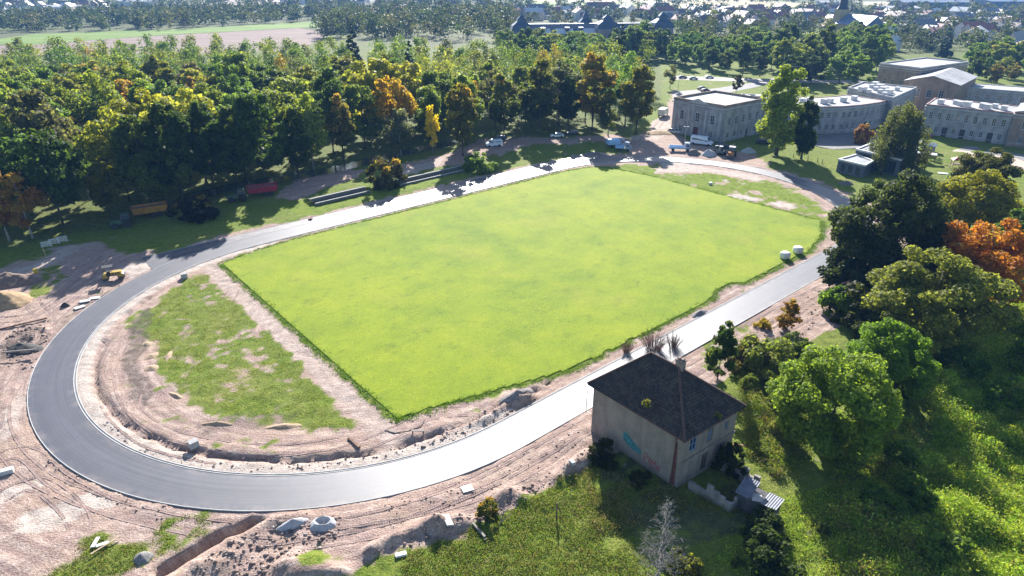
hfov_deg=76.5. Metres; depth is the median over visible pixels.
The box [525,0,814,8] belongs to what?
stubble field
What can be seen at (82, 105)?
broadleaf tree
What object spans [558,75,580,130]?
broadleaf tree
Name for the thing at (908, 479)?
shrub
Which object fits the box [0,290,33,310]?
sand heap
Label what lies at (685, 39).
broadleaf tree
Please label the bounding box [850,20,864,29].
broadleaf tree
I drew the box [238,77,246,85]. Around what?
broadleaf tree
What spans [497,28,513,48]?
broadleaf tree
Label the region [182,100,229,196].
broadleaf tree
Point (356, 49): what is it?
conifer tree
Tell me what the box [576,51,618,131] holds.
broadleaf tree
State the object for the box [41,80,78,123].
broadleaf tree
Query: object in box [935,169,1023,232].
broadleaf tree
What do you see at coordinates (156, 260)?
sprint track
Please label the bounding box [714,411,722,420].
shrub
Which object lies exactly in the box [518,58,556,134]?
broadleaf tree
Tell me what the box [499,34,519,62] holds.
broadleaf tree
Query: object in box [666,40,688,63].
broadleaf tree
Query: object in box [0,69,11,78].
broadleaf tree
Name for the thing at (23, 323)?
timber beam
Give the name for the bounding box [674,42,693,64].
broadleaf tree
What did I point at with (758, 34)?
broadleaf tree
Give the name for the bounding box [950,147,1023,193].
broadleaf tree
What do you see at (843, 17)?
church
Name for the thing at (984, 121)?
window
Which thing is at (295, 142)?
broadleaf tree
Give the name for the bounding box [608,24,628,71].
conifer tree
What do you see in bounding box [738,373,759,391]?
shrub
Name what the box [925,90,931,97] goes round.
window
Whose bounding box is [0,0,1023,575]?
ground
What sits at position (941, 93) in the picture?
window
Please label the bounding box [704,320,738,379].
broadleaf tree
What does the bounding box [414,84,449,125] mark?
broadleaf tree
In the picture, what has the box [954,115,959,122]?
window
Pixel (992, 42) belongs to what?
broadleaf tree
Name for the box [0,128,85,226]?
broadleaf tree
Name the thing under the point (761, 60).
broadleaf tree
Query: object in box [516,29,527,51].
broadleaf tree
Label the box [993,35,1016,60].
broadleaf tree
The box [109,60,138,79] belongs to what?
broadleaf tree
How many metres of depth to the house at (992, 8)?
728.14 m
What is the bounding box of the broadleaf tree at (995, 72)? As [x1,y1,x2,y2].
[984,63,1004,83]
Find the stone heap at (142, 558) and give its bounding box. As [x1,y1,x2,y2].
[133,551,153,565]
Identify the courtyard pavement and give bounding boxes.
[815,130,1023,160]
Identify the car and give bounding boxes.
[493,134,506,139]
[550,132,563,137]
[565,130,578,134]
[667,128,680,133]
[715,142,729,148]
[755,138,769,144]
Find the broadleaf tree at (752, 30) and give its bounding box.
[744,27,763,51]
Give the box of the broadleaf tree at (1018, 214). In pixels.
[994,208,1023,247]
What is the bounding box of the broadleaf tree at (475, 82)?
[467,78,480,121]
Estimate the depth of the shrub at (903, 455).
69.16 m
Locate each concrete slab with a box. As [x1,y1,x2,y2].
[395,551,406,557]
[442,514,453,525]
[461,484,473,492]
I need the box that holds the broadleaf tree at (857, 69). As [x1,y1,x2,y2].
[845,54,875,83]
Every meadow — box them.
[0,19,385,44]
[495,1,670,5]
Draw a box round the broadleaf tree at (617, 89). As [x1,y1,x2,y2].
[611,64,640,126]
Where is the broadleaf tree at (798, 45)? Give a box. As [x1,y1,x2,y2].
[770,37,801,65]
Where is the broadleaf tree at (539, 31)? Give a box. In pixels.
[528,27,546,46]
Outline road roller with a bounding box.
[101,264,125,281]
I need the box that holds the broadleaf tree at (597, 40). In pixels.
[590,35,611,54]
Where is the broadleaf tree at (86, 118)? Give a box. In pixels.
[74,85,122,125]
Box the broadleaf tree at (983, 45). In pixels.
[962,42,992,57]
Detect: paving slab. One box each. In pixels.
[74,304,85,309]
[79,299,90,302]
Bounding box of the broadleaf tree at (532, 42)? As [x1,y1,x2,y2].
[523,35,549,58]
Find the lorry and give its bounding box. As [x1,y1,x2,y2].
[658,107,668,117]
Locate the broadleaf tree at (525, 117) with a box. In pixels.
[517,82,553,128]
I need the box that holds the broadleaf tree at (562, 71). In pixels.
[541,59,584,125]
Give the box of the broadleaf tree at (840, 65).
[825,50,854,82]
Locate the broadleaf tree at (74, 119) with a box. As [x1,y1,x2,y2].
[68,116,86,158]
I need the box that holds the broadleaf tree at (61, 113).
[43,96,81,163]
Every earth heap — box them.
[0,272,43,288]
[60,302,69,307]
[642,130,676,134]
[838,181,853,185]
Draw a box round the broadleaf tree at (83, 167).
[70,136,93,199]
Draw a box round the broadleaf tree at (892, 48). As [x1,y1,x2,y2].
[878,35,896,66]
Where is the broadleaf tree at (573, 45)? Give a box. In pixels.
[565,37,595,60]
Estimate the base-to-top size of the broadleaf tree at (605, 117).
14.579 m
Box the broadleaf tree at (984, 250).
[931,218,1023,304]
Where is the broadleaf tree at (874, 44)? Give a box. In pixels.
[859,34,879,57]
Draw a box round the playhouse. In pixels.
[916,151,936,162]
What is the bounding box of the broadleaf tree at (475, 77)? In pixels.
[469,73,486,121]
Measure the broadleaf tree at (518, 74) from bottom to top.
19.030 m
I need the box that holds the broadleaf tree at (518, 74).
[509,65,532,108]
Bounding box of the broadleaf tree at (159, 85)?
[134,79,189,104]
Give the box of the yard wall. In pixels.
[688,461,760,511]
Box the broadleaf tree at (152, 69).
[139,54,176,91]
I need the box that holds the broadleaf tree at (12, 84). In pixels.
[0,75,30,98]
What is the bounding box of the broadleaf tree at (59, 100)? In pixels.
[52,97,83,124]
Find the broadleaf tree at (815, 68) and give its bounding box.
[802,55,827,84]
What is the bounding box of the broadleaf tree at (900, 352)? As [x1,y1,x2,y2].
[840,317,941,406]
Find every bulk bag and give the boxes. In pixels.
[780,250,790,259]
[793,245,803,253]
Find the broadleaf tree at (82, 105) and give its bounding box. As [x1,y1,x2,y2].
[62,69,119,121]
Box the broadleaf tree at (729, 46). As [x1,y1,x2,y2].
[723,35,735,48]
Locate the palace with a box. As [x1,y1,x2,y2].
[510,11,673,53]
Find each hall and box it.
[43,5,93,11]
[116,0,157,5]
[815,1,839,6]
[875,6,919,13]
[890,0,970,7]
[975,0,1023,7]
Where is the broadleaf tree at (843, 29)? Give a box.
[837,27,848,45]
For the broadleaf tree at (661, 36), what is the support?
on the ground at (32, 532)
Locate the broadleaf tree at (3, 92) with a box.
[0,88,39,128]
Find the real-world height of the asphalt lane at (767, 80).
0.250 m
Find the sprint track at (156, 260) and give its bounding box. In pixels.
[142,152,611,269]
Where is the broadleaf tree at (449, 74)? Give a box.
[437,70,451,104]
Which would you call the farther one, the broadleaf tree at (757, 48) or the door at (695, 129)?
the broadleaf tree at (757, 48)
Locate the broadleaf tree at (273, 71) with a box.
[253,65,288,91]
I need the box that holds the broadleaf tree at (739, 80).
[732,74,744,90]
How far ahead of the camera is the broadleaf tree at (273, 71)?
224.15 m
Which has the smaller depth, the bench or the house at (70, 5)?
the bench
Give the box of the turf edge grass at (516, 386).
[214,166,828,423]
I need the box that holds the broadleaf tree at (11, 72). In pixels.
[2,59,31,78]
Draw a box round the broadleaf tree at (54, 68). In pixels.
[27,64,68,79]
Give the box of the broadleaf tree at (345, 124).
[324,93,355,161]
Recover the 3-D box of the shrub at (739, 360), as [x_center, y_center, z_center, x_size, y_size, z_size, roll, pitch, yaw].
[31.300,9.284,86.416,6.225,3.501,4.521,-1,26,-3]
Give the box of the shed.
[735,473,784,520]
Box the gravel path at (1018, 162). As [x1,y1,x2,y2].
[953,149,1023,168]
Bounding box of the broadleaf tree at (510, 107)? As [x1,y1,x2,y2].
[488,73,520,139]
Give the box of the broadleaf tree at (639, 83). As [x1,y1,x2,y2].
[619,64,656,133]
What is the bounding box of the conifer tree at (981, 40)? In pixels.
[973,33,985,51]
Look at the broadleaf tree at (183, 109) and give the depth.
152.44 m
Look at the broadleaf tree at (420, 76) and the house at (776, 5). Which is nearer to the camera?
the broadleaf tree at (420, 76)
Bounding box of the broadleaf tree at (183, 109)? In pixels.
[150,86,217,182]
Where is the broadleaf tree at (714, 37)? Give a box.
[707,36,721,48]
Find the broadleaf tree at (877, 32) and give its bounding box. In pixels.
[857,24,889,47]
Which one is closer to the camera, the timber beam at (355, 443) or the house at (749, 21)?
the timber beam at (355, 443)
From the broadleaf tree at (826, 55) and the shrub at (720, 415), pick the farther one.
the broadleaf tree at (826, 55)
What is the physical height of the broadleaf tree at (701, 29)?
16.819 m
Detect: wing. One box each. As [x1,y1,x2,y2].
[741,93,797,128]
[785,95,886,133]
[921,98,1017,144]
[964,83,1023,105]
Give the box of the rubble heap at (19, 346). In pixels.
[6,343,43,355]
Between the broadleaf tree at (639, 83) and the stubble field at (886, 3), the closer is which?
the broadleaf tree at (639, 83)
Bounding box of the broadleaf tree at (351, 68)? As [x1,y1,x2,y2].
[342,62,359,78]
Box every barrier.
[40,241,52,247]
[49,238,59,243]
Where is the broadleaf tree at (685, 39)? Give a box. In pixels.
[674,34,690,46]
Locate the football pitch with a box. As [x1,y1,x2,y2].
[223,167,821,418]
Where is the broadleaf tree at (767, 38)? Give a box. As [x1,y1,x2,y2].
[761,31,773,48]
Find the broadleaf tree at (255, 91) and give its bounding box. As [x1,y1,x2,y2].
[248,89,277,113]
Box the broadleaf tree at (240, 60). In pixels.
[216,51,262,93]
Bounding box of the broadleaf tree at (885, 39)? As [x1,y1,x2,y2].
[875,34,891,71]
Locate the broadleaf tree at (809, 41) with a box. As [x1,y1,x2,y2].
[797,34,819,64]
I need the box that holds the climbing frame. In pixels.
[948,156,961,169]
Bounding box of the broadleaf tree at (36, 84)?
[8,72,46,90]
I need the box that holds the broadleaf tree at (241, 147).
[208,105,251,187]
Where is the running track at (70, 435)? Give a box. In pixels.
[28,157,857,509]
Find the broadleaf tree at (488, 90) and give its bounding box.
[484,67,504,103]
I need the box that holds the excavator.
[713,145,725,155]
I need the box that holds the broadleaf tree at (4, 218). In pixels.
[0,173,16,240]
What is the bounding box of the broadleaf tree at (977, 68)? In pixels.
[966,57,988,76]
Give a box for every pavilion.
[671,90,764,141]
[1004,103,1023,147]
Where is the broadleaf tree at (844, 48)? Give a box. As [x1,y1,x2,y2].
[838,46,849,59]
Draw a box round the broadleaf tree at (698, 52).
[691,44,704,64]
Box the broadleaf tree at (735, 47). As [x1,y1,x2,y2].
[728,34,755,63]
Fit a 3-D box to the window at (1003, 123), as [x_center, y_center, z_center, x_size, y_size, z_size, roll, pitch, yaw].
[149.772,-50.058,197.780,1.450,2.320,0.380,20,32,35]
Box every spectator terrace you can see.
[308,186,369,205]
[397,164,473,185]
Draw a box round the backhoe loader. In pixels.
[725,143,736,159]
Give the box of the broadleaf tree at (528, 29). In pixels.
[522,26,536,38]
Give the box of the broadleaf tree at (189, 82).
[186,76,194,94]
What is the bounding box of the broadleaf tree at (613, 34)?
[604,33,619,51]
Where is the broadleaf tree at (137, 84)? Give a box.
[127,79,157,104]
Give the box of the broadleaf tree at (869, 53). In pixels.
[859,48,877,76]
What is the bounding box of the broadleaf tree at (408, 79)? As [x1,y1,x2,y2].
[381,60,430,122]
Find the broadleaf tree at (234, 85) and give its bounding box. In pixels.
[227,64,253,94]
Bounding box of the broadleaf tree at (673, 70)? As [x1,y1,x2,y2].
[663,64,676,88]
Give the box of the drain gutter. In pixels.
[74,191,837,474]
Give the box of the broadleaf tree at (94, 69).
[73,63,108,78]
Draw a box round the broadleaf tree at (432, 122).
[424,105,439,153]
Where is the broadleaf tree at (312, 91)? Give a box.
[309,90,330,146]
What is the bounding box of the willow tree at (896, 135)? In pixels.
[865,100,933,175]
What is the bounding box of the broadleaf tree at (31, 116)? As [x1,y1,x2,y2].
[0,89,83,161]
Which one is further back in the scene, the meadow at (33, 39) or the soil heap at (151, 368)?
the meadow at (33, 39)
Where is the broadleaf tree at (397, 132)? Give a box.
[381,108,415,155]
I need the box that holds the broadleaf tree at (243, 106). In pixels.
[219,92,287,182]
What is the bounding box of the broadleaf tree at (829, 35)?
[814,24,839,60]
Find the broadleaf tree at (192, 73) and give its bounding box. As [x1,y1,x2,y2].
[179,68,218,90]
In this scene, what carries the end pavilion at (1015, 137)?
on the ground at (32, 532)
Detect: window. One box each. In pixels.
[680,110,683,119]
[689,437,696,451]
[694,113,698,122]
[706,428,711,440]
[709,115,713,125]
[840,164,845,171]
[847,165,852,172]
[855,167,860,174]
[871,157,881,169]
[884,160,896,174]
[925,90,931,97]
[928,112,933,119]
[936,113,941,120]
[938,91,943,97]
[945,114,950,121]
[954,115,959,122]
[963,116,968,123]
[972,117,977,124]
[981,118,987,125]
[991,119,996,126]
[996,134,1001,140]
[1000,120,1006,127]
[1016,137,1022,143]
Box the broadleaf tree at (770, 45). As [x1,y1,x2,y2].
[765,41,785,70]
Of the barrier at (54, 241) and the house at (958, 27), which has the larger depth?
the house at (958, 27)
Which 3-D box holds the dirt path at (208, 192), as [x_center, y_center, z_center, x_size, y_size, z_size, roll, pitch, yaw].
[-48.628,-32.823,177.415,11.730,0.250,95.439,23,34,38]
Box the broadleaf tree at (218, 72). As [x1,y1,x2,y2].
[202,62,236,92]
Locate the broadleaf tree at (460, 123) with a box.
[444,83,478,155]
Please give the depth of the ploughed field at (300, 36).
514.49 m
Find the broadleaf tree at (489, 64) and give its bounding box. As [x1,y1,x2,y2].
[476,59,502,92]
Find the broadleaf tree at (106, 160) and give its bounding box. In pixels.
[85,133,111,164]
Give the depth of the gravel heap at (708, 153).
186.75 m
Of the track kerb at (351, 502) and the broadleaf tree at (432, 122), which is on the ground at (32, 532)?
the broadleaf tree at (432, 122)
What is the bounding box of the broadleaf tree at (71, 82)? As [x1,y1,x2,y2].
[50,63,102,123]
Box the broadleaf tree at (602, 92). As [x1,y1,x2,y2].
[598,70,610,103]
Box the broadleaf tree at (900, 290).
[861,245,1023,358]
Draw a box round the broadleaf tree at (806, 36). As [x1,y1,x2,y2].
[799,34,820,42]
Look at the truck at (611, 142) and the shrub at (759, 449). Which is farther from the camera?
the truck at (611, 142)
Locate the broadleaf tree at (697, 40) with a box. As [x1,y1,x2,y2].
[692,37,704,55]
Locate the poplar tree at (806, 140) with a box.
[794,95,820,158]
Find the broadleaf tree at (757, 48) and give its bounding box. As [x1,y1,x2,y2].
[751,41,762,65]
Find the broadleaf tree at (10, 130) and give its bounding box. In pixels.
[0,123,38,162]
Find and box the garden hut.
[925,142,936,152]
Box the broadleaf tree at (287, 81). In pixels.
[261,75,312,106]
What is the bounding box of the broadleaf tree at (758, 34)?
[751,32,771,50]
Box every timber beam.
[0,317,46,329]
[2,348,36,352]
[90,535,120,554]
[347,436,360,448]
[468,516,485,536]
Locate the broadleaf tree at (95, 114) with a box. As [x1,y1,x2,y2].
[89,93,108,122]
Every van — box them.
[485,138,502,146]
[690,134,713,145]
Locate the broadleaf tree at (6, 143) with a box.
[0,133,61,219]
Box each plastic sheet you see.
[90,537,99,547]
[96,541,107,546]
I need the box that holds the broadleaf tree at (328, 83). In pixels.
[309,67,353,154]
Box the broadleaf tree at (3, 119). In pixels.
[0,107,24,139]
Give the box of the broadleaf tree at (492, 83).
[473,70,519,128]
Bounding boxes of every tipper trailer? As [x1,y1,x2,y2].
[130,201,167,217]
[246,182,277,196]
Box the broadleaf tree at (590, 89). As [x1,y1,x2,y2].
[575,86,599,122]
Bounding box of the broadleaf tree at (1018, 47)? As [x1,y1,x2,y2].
[1012,43,1023,62]
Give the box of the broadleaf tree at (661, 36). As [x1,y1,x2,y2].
[652,28,668,52]
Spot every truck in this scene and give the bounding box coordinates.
[606,138,624,147]
[615,142,630,151]
[668,142,691,151]
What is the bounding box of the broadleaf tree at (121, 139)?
[108,114,162,202]
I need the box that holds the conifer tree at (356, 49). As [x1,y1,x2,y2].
[345,23,362,65]
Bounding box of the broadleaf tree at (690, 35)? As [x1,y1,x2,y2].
[688,30,698,44]
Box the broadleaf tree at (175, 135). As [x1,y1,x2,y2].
[138,101,199,199]
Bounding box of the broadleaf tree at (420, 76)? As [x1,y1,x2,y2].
[403,73,440,123]
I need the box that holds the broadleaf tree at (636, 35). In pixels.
[621,25,645,51]
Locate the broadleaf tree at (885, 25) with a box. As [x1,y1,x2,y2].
[879,20,897,35]
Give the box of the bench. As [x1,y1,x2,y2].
[411,429,424,433]
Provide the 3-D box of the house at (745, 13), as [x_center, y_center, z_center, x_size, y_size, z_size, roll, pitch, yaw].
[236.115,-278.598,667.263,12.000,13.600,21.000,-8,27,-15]
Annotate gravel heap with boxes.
[277,517,308,531]
[310,516,335,531]
[686,149,700,155]
[701,149,717,156]
[741,147,756,153]
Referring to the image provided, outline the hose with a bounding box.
[385,420,424,432]
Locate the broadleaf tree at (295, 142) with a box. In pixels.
[272,107,313,178]
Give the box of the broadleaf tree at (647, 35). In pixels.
[637,31,659,53]
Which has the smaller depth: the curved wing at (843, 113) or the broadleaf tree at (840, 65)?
the curved wing at (843, 113)
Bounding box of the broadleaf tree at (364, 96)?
[341,84,384,148]
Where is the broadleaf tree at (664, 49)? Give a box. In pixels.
[661,40,674,55]
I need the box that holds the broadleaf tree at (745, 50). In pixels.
[736,41,755,75]
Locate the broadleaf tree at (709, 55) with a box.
[702,47,720,69]
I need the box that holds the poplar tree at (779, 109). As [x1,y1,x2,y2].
[755,64,809,154]
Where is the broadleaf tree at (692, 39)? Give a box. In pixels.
[689,33,706,49]
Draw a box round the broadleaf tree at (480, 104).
[455,73,484,144]
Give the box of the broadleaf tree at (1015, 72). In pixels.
[1004,63,1022,82]
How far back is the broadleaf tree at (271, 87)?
215.97 m
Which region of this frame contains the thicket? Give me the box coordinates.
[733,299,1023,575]
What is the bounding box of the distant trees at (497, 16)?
[0,0,1023,104]
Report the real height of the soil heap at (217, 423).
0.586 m
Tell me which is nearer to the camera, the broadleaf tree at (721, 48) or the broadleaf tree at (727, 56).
the broadleaf tree at (727, 56)
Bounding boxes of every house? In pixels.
[60,2,75,9]
[71,0,88,3]
[523,7,543,20]
[527,3,544,9]
[543,9,552,18]
[561,6,569,9]
[571,7,584,20]
[585,1,597,7]
[586,352,746,487]
[592,9,600,17]
[597,1,612,8]
[619,3,634,14]
[639,4,653,9]
[643,10,653,19]
[653,3,669,5]
[655,6,674,14]
[665,13,672,19]
[671,14,682,24]
[674,8,685,14]
[698,14,723,29]
[723,16,732,26]
[726,7,746,15]
[731,10,752,17]
[744,18,755,26]
[746,4,765,9]
[751,13,775,28]
[767,11,777,16]
[773,2,785,7]
[774,18,789,28]
[777,10,787,17]
[795,8,814,11]
[795,11,817,25]
[817,11,825,21]
[823,13,833,21]
[827,4,838,8]
[869,12,880,15]
[884,10,907,19]
[891,34,901,50]
[894,4,914,12]
[909,17,937,29]
[923,24,938,28]
[928,26,944,32]
[934,29,954,42]
[949,6,971,13]
[950,11,973,20]
[954,20,984,38]
[959,22,996,40]
[962,25,992,41]
[981,6,1000,15]
[995,21,1011,31]
[1002,30,1023,41]
[1003,21,1023,31]
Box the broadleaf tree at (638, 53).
[633,39,655,58]
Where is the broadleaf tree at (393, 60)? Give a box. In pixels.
[389,57,405,79]
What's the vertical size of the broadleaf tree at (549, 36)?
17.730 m
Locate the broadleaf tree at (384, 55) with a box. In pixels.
[367,52,390,73]
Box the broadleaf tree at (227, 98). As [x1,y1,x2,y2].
[194,92,271,180]
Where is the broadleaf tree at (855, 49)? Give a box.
[846,43,860,78]
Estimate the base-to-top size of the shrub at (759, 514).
2.806 m
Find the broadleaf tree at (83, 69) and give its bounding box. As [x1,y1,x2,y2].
[71,65,100,92]
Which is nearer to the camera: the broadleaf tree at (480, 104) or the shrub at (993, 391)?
the shrub at (993, 391)
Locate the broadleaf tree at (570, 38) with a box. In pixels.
[564,31,589,49]
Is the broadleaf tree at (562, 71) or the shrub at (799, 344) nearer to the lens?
the shrub at (799, 344)
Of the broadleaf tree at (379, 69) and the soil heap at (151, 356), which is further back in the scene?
the broadleaf tree at (379, 69)
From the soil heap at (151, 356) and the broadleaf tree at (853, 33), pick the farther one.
the broadleaf tree at (853, 33)
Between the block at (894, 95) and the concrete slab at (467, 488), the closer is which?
the concrete slab at (467, 488)
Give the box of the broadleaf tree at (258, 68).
[249,62,269,78]
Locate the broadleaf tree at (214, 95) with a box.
[177,80,227,107]
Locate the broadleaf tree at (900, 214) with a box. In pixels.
[823,168,953,291]
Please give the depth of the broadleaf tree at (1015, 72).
309.41 m
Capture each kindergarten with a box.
[836,154,873,177]
[855,142,918,176]
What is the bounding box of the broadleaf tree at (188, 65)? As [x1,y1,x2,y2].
[174,61,213,86]
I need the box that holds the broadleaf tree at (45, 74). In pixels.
[25,67,54,86]
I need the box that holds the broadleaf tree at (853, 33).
[838,29,859,43]
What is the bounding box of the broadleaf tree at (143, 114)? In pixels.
[130,105,192,192]
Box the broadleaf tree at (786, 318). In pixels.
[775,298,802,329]
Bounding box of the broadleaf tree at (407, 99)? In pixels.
[365,75,417,128]
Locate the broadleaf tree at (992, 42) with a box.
[988,40,996,48]
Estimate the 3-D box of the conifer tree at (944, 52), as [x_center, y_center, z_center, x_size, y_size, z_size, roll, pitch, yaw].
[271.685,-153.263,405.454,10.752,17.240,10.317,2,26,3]
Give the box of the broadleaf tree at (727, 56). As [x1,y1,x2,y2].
[717,48,735,72]
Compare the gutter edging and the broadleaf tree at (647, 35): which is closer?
the gutter edging
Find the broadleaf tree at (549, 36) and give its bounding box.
[538,29,562,53]
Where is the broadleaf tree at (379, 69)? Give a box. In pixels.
[344,57,403,135]
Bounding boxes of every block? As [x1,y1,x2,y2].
[0,466,13,476]
[569,459,575,465]
[847,81,916,127]
[876,57,968,84]
[904,68,977,114]
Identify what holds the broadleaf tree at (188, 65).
on the ground at (32, 532)
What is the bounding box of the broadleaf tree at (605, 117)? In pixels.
[598,90,621,135]
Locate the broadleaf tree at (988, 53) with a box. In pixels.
[982,50,993,66]
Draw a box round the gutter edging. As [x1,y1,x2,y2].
[76,161,837,474]
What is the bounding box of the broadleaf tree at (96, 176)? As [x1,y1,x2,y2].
[80,162,123,217]
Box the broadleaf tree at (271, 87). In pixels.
[259,81,292,105]
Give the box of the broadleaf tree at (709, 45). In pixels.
[702,37,719,67]
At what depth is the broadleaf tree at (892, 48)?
358.35 m
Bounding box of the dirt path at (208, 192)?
[164,140,463,211]
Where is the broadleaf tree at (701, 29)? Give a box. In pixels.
[692,26,713,37]
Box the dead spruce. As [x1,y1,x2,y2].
[630,496,689,575]
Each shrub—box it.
[165,194,220,223]
[365,155,407,190]
[461,151,498,174]
[475,496,499,521]
[586,437,618,469]
[620,340,633,353]
[628,469,652,490]
[639,330,668,352]
[642,399,650,406]
[662,546,704,575]
[665,332,684,348]
[710,441,748,479]
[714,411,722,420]
[728,343,770,372]
[730,556,744,569]
[736,333,797,380]
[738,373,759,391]
[738,505,792,543]
[742,523,807,575]
[749,441,773,457]
[751,387,764,396]
[752,317,771,329]
[763,395,774,407]
[763,540,782,554]
[767,418,789,437]
[767,526,789,551]
[777,331,816,358]
[814,522,831,535]
[816,257,877,287]
[817,285,864,316]
[828,280,895,330]
[850,319,871,341]
[853,123,875,143]
[857,481,905,518]
[881,440,920,469]
[889,382,911,399]
[892,469,928,500]
[907,486,940,516]
[916,519,977,575]
[934,344,992,378]
[979,374,1023,419]
[1002,338,1023,373]
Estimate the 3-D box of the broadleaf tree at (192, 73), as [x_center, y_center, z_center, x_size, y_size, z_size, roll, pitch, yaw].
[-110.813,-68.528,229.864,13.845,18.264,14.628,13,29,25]
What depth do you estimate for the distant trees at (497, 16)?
525.20 m
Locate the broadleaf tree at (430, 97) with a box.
[414,86,441,146]
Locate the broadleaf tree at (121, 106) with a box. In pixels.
[106,87,174,121]
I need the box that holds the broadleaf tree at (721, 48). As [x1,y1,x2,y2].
[712,38,725,61]
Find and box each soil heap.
[142,342,152,346]
[143,352,158,359]
[144,365,158,371]
[164,351,172,361]
[168,392,182,398]
[201,421,232,425]
[264,423,301,429]
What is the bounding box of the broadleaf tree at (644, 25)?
[639,20,654,31]
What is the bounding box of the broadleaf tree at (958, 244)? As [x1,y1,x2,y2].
[941,208,965,245]
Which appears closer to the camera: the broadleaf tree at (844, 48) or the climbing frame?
the climbing frame
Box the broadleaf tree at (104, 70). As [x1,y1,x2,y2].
[86,51,116,79]
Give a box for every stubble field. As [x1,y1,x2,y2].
[166,0,374,5]
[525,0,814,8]
[858,1,974,5]
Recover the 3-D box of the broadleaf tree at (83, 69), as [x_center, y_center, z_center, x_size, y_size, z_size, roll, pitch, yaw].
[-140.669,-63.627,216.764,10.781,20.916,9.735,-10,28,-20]
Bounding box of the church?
[832,0,882,32]
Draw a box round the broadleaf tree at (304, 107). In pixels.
[284,79,329,169]
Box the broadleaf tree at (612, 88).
[610,72,640,113]
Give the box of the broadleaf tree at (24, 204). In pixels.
[0,171,51,238]
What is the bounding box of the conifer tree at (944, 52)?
[934,28,953,56]
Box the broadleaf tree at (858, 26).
[846,24,864,36]
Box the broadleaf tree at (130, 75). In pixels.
[108,65,151,88]
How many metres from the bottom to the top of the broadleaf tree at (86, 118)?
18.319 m
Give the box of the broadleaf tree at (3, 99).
[0,82,13,104]
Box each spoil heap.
[499,388,532,404]
[691,310,707,317]
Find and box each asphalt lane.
[673,77,781,98]
[675,76,872,82]
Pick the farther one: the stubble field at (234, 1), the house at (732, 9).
the stubble field at (234, 1)
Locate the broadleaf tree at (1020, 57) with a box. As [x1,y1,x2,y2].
[1014,51,1023,66]
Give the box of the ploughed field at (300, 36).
[0,28,325,54]
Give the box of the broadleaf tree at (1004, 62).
[996,56,1015,77]
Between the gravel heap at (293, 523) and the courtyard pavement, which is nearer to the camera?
the gravel heap at (293, 523)
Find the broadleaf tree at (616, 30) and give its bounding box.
[608,28,619,39]
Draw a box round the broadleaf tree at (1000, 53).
[986,42,1015,67]
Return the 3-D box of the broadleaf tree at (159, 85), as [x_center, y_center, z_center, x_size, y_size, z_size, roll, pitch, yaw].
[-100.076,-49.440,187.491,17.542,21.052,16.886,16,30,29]
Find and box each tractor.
[109,212,132,229]
[227,187,246,202]
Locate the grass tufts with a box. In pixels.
[43,173,930,575]
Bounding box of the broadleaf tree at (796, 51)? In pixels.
[790,44,814,66]
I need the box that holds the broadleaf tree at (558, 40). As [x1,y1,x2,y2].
[553,35,569,56]
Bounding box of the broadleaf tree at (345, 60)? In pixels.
[327,55,355,89]
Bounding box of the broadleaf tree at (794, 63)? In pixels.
[776,54,803,80]
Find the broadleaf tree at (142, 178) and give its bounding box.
[126,144,189,210]
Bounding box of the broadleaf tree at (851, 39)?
[835,31,857,55]
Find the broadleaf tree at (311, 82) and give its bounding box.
[308,79,331,99]
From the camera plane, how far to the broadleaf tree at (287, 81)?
200.71 m
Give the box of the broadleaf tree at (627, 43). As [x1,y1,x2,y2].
[615,37,631,54]
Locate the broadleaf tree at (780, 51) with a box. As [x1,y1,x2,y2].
[772,37,793,68]
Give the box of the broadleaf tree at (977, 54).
[968,51,982,66]
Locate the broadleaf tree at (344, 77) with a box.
[338,69,360,118]
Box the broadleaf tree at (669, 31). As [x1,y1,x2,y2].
[659,28,677,47]
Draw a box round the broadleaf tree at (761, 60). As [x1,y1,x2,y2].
[755,45,769,76]
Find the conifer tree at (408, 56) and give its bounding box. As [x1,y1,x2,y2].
[404,40,414,71]
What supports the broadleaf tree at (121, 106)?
on the ground at (32, 532)
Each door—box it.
[693,127,697,134]
[700,452,706,468]
[940,127,947,136]
[958,129,965,138]
[985,133,992,142]
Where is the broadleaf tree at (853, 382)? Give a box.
[765,343,904,464]
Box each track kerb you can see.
[27,156,873,512]
[73,161,836,475]
[145,151,593,256]
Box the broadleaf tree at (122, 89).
[110,79,135,102]
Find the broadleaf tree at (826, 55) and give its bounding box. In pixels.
[816,44,831,63]
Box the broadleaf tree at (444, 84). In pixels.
[416,71,459,130]
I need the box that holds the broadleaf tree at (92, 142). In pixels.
[73,106,145,200]
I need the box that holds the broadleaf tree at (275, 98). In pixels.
[262,90,315,159]
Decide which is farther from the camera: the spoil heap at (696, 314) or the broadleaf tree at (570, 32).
the broadleaf tree at (570, 32)
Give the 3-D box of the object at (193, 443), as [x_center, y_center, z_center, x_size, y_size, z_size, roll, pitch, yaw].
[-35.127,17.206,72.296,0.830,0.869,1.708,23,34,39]
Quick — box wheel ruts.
[0,115,848,563]
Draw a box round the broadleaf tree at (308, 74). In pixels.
[291,65,320,94]
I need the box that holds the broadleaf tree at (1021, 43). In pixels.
[1010,41,1023,55]
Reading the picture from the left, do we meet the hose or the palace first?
the hose
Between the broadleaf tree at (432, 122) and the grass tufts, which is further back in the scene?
the broadleaf tree at (432, 122)
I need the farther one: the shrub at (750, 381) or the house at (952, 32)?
the house at (952, 32)
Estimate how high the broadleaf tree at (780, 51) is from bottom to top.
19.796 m
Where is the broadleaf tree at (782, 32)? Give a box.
[772,23,800,42]
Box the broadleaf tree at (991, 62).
[983,57,993,70]
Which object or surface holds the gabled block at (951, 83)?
on the ground at (32, 532)
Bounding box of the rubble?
[1,268,838,575]
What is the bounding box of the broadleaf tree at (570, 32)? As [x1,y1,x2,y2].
[565,31,589,60]

